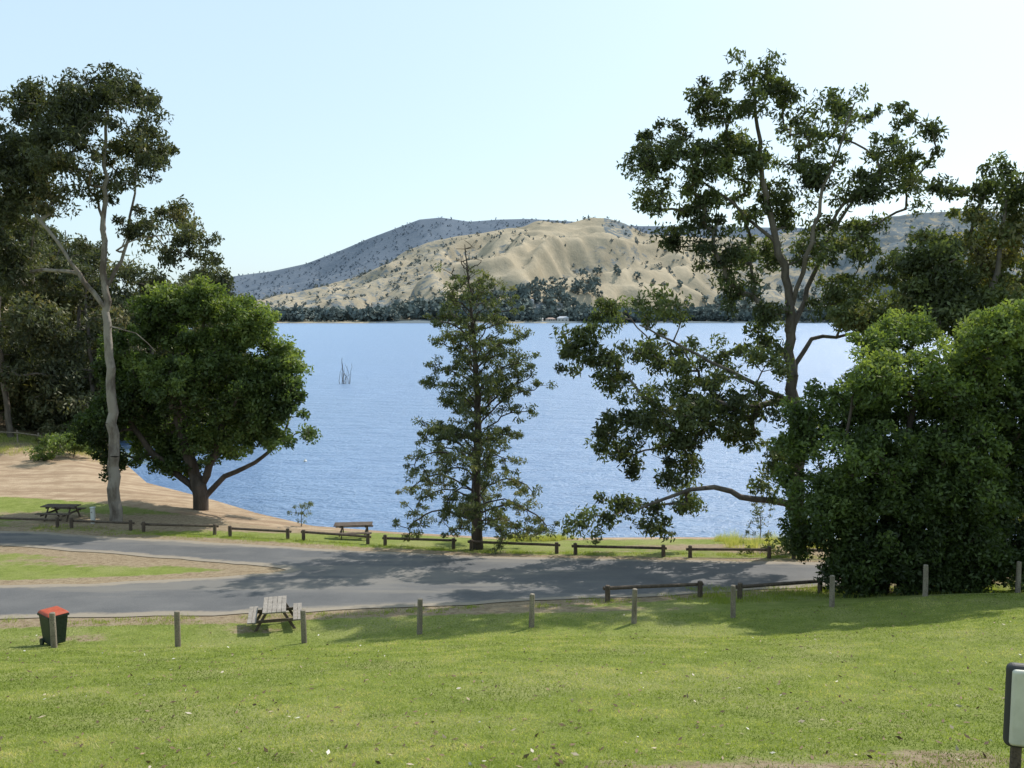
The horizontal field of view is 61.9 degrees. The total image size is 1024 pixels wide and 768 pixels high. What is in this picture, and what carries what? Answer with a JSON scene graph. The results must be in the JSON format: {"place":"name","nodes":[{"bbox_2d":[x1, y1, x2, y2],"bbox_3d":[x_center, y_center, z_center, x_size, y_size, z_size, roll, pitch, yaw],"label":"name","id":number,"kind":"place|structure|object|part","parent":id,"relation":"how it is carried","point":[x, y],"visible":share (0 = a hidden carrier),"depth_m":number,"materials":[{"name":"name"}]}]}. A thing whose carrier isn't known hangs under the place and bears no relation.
{"place":"outdoors","nodes":[
{"label":"outdoors","id":0,"kind":"place"},
{"bbox_2d":[0,531,1011,618],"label":"road","id":1,"kind":"structure","parent":0,"point":[312,579],"depth_m":30.71,"materials":[{"name":"grey asphalt"}]},
{"bbox_2d":[0,304,1023,767],"bbox_3d":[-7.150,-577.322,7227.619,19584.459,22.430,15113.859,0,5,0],"label":"ground","id":2,"kind":"structure","parent":0,"point":[28,486],"depth_m":17.16,"materials":[{"name":"green plant"}]},
{"bbox_2d":[0,234,24,410],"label":"gum tree","id":3,"kind":"object","parent":2,"relation":"on","point":[4,300],"visible":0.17,"depth_m":74.87,"materials":[{"name":"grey plant"}]},
{"bbox_2d":[1,214,32,306],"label":"gum tree","id":4,"kind":"object","parent":2,"relation":"on","point":[16,234],"depth_m":100.01,"materials":[{"name":"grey plant"}]},
{"bbox_2d":[0,335,36,411],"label":"gum tree","id":5,"kind":"object","parent":2,"relation":"on","point":[26,347],"visible":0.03,"depth_m":80.18,"materials":[{"name":"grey plant"}]},
{"bbox_2d":[1,205,52,306],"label":"gum tree","id":6,"kind":"object","parent":2,"relation":"on","point":[34,220],"visible":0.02,"depth_m":112.70,"materials":[{"name":"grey plant"}]},
{"bbox_2d":[0,227,55,363],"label":"gum tree","id":7,"kind":"object","parent":2,"relation":"on","point":[10,230],"visible":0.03,"depth_m":83.65,"materials":[{"name":"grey plant"}]},
{"bbox_2d":[0,517,61,527],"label":"log barrier","id":8,"kind":"object","parent":2,"relation":"on","point":[56,519],"visible":0.87,"depth_m":42.49,"materials":[{"name":"brown wood"}]},
{"bbox_2d":[0,430,81,447],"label":"timber fence","id":9,"kind":"object","parent":2,"relation":"on","point":[16,432],"visible":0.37,"depth_m":69.24,"materials":[{"name":"brown wood"}]},
{"bbox_2d":[0,232,93,436],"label":"gum tree","id":10,"kind":"object","parent":2,"relation":"on","point":[35,323],"visible":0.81,"depth_m":70.17,"materials":[{"name":"green plant"}]},
{"bbox_2d":[0,358,100,431],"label":"gum tree","id":11,"kind":"object","parent":2,"relation":"on","point":[24,419],"visible":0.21,"depth_m":75.19,"materials":[{"name":"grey plant"}]},
{"bbox_2d":[37,606,68,645],"bbox_3d":[-12.126,6.426,22.559,0.721,0.939,0.543,4,6,38],"label":"wheelie bin","id":12,"kind":"object","parent":2,"relation":"on","point":[61,614],"visible":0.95,"depth_m":22.42,"materials":[{"name":"plastic"}]},
{"bbox_2d":[49,612,57,647],"bbox_3d":[-11.757,6.463,21.889,0.165,1.228,0.157,0,5,0],"label":"wooden bollard","id":13,"kind":"object","parent":2,"relation":"on","point":[53,631],"visible":0.77,"depth_m":21.83,"materials":[{"name":"grey wood"}]},
{"bbox_2d":[10,232,97,341],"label":"gum tree","id":14,"kind":"object","parent":2,"relation":"on","point":[59,301],"visible":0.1,"depth_m":94.41,"materials":[{"name":"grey plant"}]},
{"bbox_2d":[23,425,92,461],"bbox_3d":[-33.852,4.452,64.627,4.843,2.661,6.466,0,5,0],"label":"shrub","id":15,"kind":"object","parent":2,"relation":"on","point":[52,441],"visible":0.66,"depth_m":62.85,"materials":[{"name":"green plant"}]},
{"bbox_2d":[34,418,82,447],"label":"shrub","id":16,"kind":"object","parent":2,"relation":"on","point":[49,428],"visible":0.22,"depth_m":69.94,"materials":[{"name":"green plant"}]},
{"bbox_2d":[34,504,86,521],"bbox_3d":[-23.400,6.666,44.277,1.805,0.746,1.634,0,5,4],"label":"picnic table","id":17,"kind":"object","parent":2,"relation":"on","point":[55,507],"visible":1,"depth_m":43.99,"materials":[{"name":"wood"}]},
{"bbox_2d":[37,318,97,365],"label":"gum tree","id":18,"kind":"object","parent":2,"relation":"on","point":[52,342],"visible":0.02,"depth_m":90.60,"materials":[{"name":"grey plant"}]},
{"bbox_2d":[20,224,118,329],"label":"gum tree","id":19,"kind":"object","parent":2,"relation":"on","point":[54,232],"visible":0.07,"depth_m":101.76,"materials":[{"name":"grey plant"}]},
{"bbox_2d":[12,245,134,409],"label":"gum tree","id":20,"kind":"object","parent":2,"relation":"on","point":[50,278],"visible":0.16,"depth_m":84.81,"materials":[{"name":"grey plant"}]},
{"bbox_2d":[0,432,146,463],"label":"bank grass","id":21,"kind":"structure","parent":2,"relation":"on","point":[18,451],"depth_m":67.22,"materials":[{"name":"green plant"}]},
{"bbox_2d":[30,258,153,418],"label":"gum tree","id":22,"kind":"object","parent":2,"relation":"on","point":[79,290],"visible":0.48,"depth_m":71.90,"materials":[{"name":"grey plant"}]},
{"bbox_2d":[90,507,95,523],"bbox_3d":[-21.257,6.654,43.228,0.220,0.830,0.310,0,5,0],"label":"water tap post","id":23,"kind":"object","parent":2,"relation":"on","point":[92,513],"visible":0.93,"depth_m":43.18,"materials":[{"name":"grey paint"}]},
{"bbox_2d":[78,358,121,413],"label":"gum tree","id":24,"kind":"object","parent":2,"relation":"on","point":[88,373],"depth_m":78.17,"materials":[{"name":"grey plant"}]},
{"bbox_2d":[69,518,134,530],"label":"log barrier","id":25,"kind":"object","parent":2,"relation":"on","point":[72,520],"visible":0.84,"depth_m":42.03,"materials":[{"name":"brown wood"}]},
{"bbox_2d":[0,61,224,521],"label":"gum tree","id":26,"kind":"object","parent":2,"relation":"on","point":[33,161],"visible":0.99,"depth_m":41.75,"materials":[{"name":"green plant"}]},
{"bbox_2d":[94,274,171,355],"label":"gum tree","id":27,"kind":"object","parent":2,"relation":"on","point":[161,353],"visible":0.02,"depth_m":89.85,"materials":[{"name":"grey plant"}]},
{"bbox_2d":[90,252,200,412],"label":"gum tree","id":28,"kind":"object","parent":2,"relation":"on","point":[129,272],"visible":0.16,"depth_m":76.50,"materials":[{"name":"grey plant"}]},
{"bbox_2d":[117,412,173,440],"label":"gum tree","id":29,"kind":"object","parent":2,"relation":"on","point":[123,433],"visible":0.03,"depth_m":78.15,"materials":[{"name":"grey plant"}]},
{"bbox_2d":[145,267,205,348],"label":"gum tree","id":30,"kind":"object","parent":2,"relation":"on","point":[185,279],"visible":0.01,"depth_m":117.74,"materials":[{"name":"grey plant"}]},
{"bbox_2d":[174,610,180,646],"bbox_3d":[-8.700,6.519,22.196,0.162,1.256,0.154,0,5,0],"label":"wooden bollard","id":31,"kind":"object","parent":2,"relation":"on","point":[177,629],"visible":0.77,"depth_m":22.13,"materials":[{"name":"grey wood"}]},
{"bbox_2d":[141,521,218,534],"bbox_3d":[-16.067,7.089,41.165,4.056,0.865,0.286,1,5,10],"label":"log barrier","id":32,"kind":"object","parent":2,"relation":"on","point":[144,524],"visible":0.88,"depth_m":41.17,"materials":[{"name":"brown wood"}]},
{"bbox_2d":[60,273,322,510],"bbox_3d":[-17.695,0.676,47.471,13.768,13.546,8.376,0,5,0],"label":"broadleaf tree","id":33,"kind":"object","parent":2,"relation":"on","point":[262,397],"visible":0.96,"depth_m":46.03,"materials":[{"name":"green plant"}]},
{"bbox_2d":[187,258,237,427],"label":"gum tree","id":34,"kind":"object","parent":2,"relation":"on","point":[213,275],"visible":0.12,"depth_m":83.35,"materials":[{"name":"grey plant"}]},
{"bbox_2d":[209,289,258,348],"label":"gum tree","id":35,"kind":"object","parent":2,"relation":"on","point":[233,293],"visible":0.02,"depth_m":105.31,"materials":[{"name":"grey plant"}]},
{"bbox_2d":[228,526,291,538],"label":"log barrier","id":36,"kind":"object","parent":2,"relation":"on","point":[287,530],"visible":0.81,"depth_m":40.14,"materials":[{"name":"brown wood"}]},
{"bbox_2d":[247,596,301,631],"bbox_3d":[-6.800,6.648,24.512,1.479,0.675,1.389,-1,5,-14],"label":"picnic table","id":37,"kind":"object","parent":2,"relation":"on","point":[275,607],"visible":0.99,"depth_m":24.27,"materials":[{"name":"grey wood"}]},
{"bbox_2d":[287,501,313,525],"bbox_3d":[-11.178,7.004,45.520,0.927,1.492,1.831,2,5,23],"label":"sapling","id":38,"kind":"object","parent":2,"relation":"on","point":[302,505],"visible":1,"depth_m":45.51,"materials":[{"name":"green plant"}]},
{"bbox_2d":[300,609,306,642],"bbox_3d":[-5.508,6.570,22.600,0.177,1.208,0.152,0,5,0],"label":"wooden bollard","id":39,"kind":"object","parent":2,"relation":"on","point":[303,626],"visible":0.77,"depth_m":22.53,"materials":[{"name":"grey wood"}]},
{"bbox_2d":[301,529,370,543],"bbox_3d":[-8.113,7.158,39.167,3.426,0.823,0.290,1,5,12],"label":"log barrier","id":40,"kind":"object","parent":2,"relation":"on","point":[367,536],"visible":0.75,"depth_m":39.18,"materials":[{"name":"brown wood"}]},
{"bbox_2d":[339,362,351,383],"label":"dead tree","id":41,"kind":"object","parent":2,"relation":"on","point":[343,380],"visible":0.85,"depth_m":142.31,"materials":[{"name":"grey wood"}]},
{"bbox_2d":[333,521,372,538],"bbox_3d":[-7.600,7.060,40.898,1.805,0.746,1.634,0,5,-6],"label":"picnic table","id":42,"kind":"object","parent":2,"relation":"on","point":[343,525],"visible":0.81,"depth_m":40.70,"materials":[{"name":"grey wood"}]},
{"bbox_2d":[382,535,456,548],"bbox_3d":[-4.165,7.203,38.115,3.430,0.831,0.294,1,5,10],"label":"log barrier","id":43,"kind":"object","parent":2,"relation":"on","point":[385,538],"visible":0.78,"depth_m":38.14,"materials":[{"name":"brown wood"}]},
{"bbox_2d":[417,598,422,634],"bbox_3d":[-2.490,6.406,22.986,0.170,1.278,0.153,2,5,19],"label":"wooden bollard","id":44,"kind":"object","parent":2,"relation":"on","point":[419,615],"visible":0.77,"depth_m":22.92,"materials":[{"name":"grey wood"}]},
{"bbox_2d":[26,523,821,558],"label":"verge grass","id":45,"kind":"structure","parent":2,"relation":"on","point":[434,549],"depth_m":38.17,"materials":[{"name":"green plant"}]},
{"bbox_2d":[392,240,558,553],"bbox_3d":[-1.678,0.641,37.661,7.592,13.767,7.428,0,5,0],"label":"silky oak tree","id":46,"kind":"object","parent":2,"relation":"on","point":[471,507],"visible":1,"depth_m":37.03,"materials":[{"name":"green plant"}]},
{"bbox_2d":[0,593,1022,767],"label":"fallen leaves","id":47,"kind":"object","parent":2,"relation":"on","point":[575,753],"visible":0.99,"depth_m":10.14,"materials":[{"name":"brown plant"}]},
{"bbox_2d":[0,581,1022,628],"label":"roadside grass","id":48,"kind":"structure","parent":2,"relation":"on","point":[789,591],"depth_m":27.08,"materials":[{"name":"green plant"}]},
{"bbox_2d":[0,592,1023,767],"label":"grass","id":49,"kind":"structure","parent":2,"relation":"on","point":[468,746],"depth_m":11.64,"materials":[{"name":"green plant"}]},
{"bbox_2d":[468,539,559,553],"bbox_3d":[0.049,7.204,37.063,4.121,0.929,0.290,1,5,13],"label":"log barrier","id":50,"kind":"object","parent":2,"relation":"on","point":[471,542],"visible":0.74,"depth_m":37.05,"materials":[{"name":"brown wood"}]},
{"bbox_2d":[529,593,534,627],"bbox_3d":[0.539,6.352,23.386,0.168,1.236,0.153,0,5,0],"label":"wooden bollard","id":51,"kind":"object","parent":2,"relation":"on","point":[531,609],"visible":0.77,"depth_m":23.32,"materials":[{"name":"grey wood"}]},
{"bbox_2d":[572,543,666,556],"bbox_3d":[4.494,7.127,35.950,3.994,0.926,0.297,1,5,10],"label":"log barrier","id":52,"kind":"object","parent":2,"relation":"on","point":[575,546],"visible":0.8,"depth_m":35.97,"materials":[{"name":"brown wood"}]},
{"bbox_2d":[631,588,636,623],"bbox_3d":[3.406,6.335,23.783,0.166,1.281,0.156,0,5,0],"label":"wooden bollard","id":53,"kind":"object","parent":2,"relation":"on","point":[634,608],"visible":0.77,"depth_m":23.72,"materials":[{"name":"grey wood"}]},
{"bbox_2d":[603,581,703,601],"bbox_3d":[4.624,6.832,27.553,3.549,1.014,0.284,-1,5,-16],"label":"log barrier","id":54,"kind":"object","parent":2,"relation":"on","point":[608,588],"visible":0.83,"depth_m":27.55,"materials":[{"name":"brown wood"}]},
{"bbox_2d":[686,545,771,558],"bbox_3d":[8.953,7.076,35.242,3.466,0.866,0.292,0,5,5],"label":"log barrier","id":55,"kind":"object","parent":2,"relation":"on","point":[690,549],"visible":0.87,"depth_m":35.24,"materials":[{"name":"brown wood"}]},
{"bbox_2d":[730,585,735,617],"bbox_3d":[6.293,6.332,24.287,0.164,1.242,0.153,0,5,0],"label":"wooden bollard","id":56,"kind":"object","parent":2,"relation":"on","point":[733,603],"visible":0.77,"depth_m":24.22,"materials":[{"name":"grey wood"}]},
{"bbox_2d":[549,47,948,554],"bbox_3d":[9.754,-2.994,35.641,16.419,21.502,5.720,0,5,0],"label":"gum tree","id":57,"kind":"object","parent":2,"relation":"on","point":[691,414],"visible":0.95,"depth_m":35.23,"materials":[{"name":"green plant"}]},
{"bbox_2d":[745,492,774,537],"bbox_3d":[12.013,6.558,41.720,1.648,2.641,1.404,-4,6,-43],"label":"sapling","id":58,"kind":"object","parent":2,"relation":"on","point":[758,512],"visible":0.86,"depth_m":41.86,"materials":[{"name":"green plant"}]},
{"bbox_2d":[737,530,789,554],"bbox_3d":[11.136,7.011,36.762,1.625,0.916,3.520,4,6,44],"label":"shrub","id":59,"kind":"object","parent":2,"relation":"on","point":[767,534],"visible":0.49,"depth_m":36.61,"materials":[{"name":"green plant"}]},
{"bbox_2d":[735,577,822,599],"bbox_3d":[8.827,6.844,28.008,3.388,1.009,0.287,-2,5,-19],"label":"log barrier","id":60,"kind":"object","parent":2,"relation":"on","point":[740,586],"visible":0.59,"depth_m":27.94,"materials":[{"name":"brown wood"}]},
{"bbox_2d":[791,547,823,558],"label":"log barrier","id":61,"kind":"object","parent":2,"relation":"on","point":[815,550],"visible":0.18,"depth_m":34.97,"materials":[{"name":"brown wood"}]},
{"bbox_2d":[829,575,834,606],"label":"wooden bollard","id":62,"kind":"object","parent":2,"relation":"on","point":[832,593],"visible":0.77,"depth_m":24.71,"materials":[{"name":"grey wood"}]},
{"bbox_2d":[767,298,1023,597],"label":"ash tree","id":63,"kind":"object","parent":2,"relation":"on","point":[958,496],"visible":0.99,"depth_m":26.66,"materials":[{"name":"green plant"}]},
{"bbox_2d":[825,150,1023,446],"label":"gum tree","id":64,"kind":"object","parent":2,"relation":"on","point":[939,285],"visible":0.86,"depth_m":32.51,"materials":[{"name":"green plant"}]},
{"bbox_2d":[922,564,927,595],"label":"wooden bollard","id":65,"kind":"object","parent":2,"relation":"on","point":[925,580],"visible":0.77,"depth_m":25.30,"materials":[{"name":"grey wood"}]},
{"bbox_2d":[912,425,1023,526],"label":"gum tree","id":66,"kind":"object","parent":2,"relation":"on","point":[1019,520],"depth_m":41.70,"materials":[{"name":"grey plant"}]},
{"bbox_2d":[983,579,1023,592],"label":"shrub","id":67,"kind":"object","parent":2,"relation":"on","point":[1012,588],"visible":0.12,"depth_m":27.66,"materials":[{"name":"green plant"}]},
{"bbox_2d":[1003,662,1023,767],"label":"sign","id":68,"kind":"object","parent":2,"relation":"on","point":[1013,730],"visible":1,"depth_m":6.63,"materials":[{"name":"grey metal"}]},
{"bbox_3d":[4.176,2.521,6.568,0.610,0.610,0.055,1,5,14],"label":"door panel","id":69,"kind":"part","parent":68,"relation":"part of","materials":[{"name":"white metal"}]},
{"bbox_2d":[1015,561,1021,592],"bbox_3d":[15.401,6.034,25.967,0.153,1.280,0.155,0,5,0],"label":"wooden bollard","id":70,"kind":"object","parent":2,"relation":"on","point":[1018,577],"visible":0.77,"depth_m":25.90,"materials":[{"name":"grey wood"}]},
{"bbox_2d":[0,0,1023,292],"label":"sky","id":71,"kind":"structure","parent":0,"point":[304,131],"materials":[{"name":"blue"}]},
{"bbox_2d":[120,323,1021,537],"bbox_3d":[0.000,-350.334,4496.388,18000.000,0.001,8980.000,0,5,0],"label":"lake","id":72,"kind":"structure","parent":0,"point":[351,469],"depth_m":77.98,"materials":[{"name":"liquid"}]},
{"bbox_2d":[124,211,1023,322],"bbox_3d":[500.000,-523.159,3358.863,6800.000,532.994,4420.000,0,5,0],"label":"hills","id":73,"kind":"structure","parent":0,"point":[590,245],"depth_m":2494.05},
{"bbox_2d":[233,216,801,297],"bbox_3d":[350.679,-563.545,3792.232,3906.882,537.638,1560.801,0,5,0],"label":"distant trees","id":74,"kind":"object","parent":73,"relation":"on","point":[377,257],"visible":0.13,"depth_m":4303.12,"materials":[{"name":"green plant"}]},
{"bbox_2d":[557,318,569,320],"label":"walls","id":75,"kind":"structure","parent":73,"relation":"on","point":[563,319],"depth_m":1275.73,"materials":[{"name":"grey"}]},
{"bbox_2d":[252,264,936,321],"bbox_3d":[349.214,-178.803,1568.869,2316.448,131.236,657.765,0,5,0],"label":"distant trees","id":76,"kind":"object","parent":73,"relation":"on","point":[419,307],"visible":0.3,"depth_m":1299.23,"materials":[{"name":"green plant"}]},
{"bbox_2d":[328,271,886,320],"bbox_3d":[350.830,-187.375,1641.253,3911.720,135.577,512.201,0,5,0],"label":"distant trees","id":77,"kind":"object","parent":73,"relation":"on","point":[566,287],"depth_m":1671.35,"materials":[{"name":"green plant"}]},
{"bbox_2d":[250,207,1019,308],"bbox_3d":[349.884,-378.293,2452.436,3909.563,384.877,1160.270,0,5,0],"label":"distant trees","id":78,"kind":"object","parent":73,"relation":"on","point":[430,288],"visible":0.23,"depth_m":2549.95,"materials":[{"name":"green plant"}]},
{"bbox_2d":[507,528,827,548],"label":"tall grass","id":79,"kind":"structure","parent":0,"point":[720,538],"depth_m":41.50,"materials":[{"name":"green plant"}]}
]}

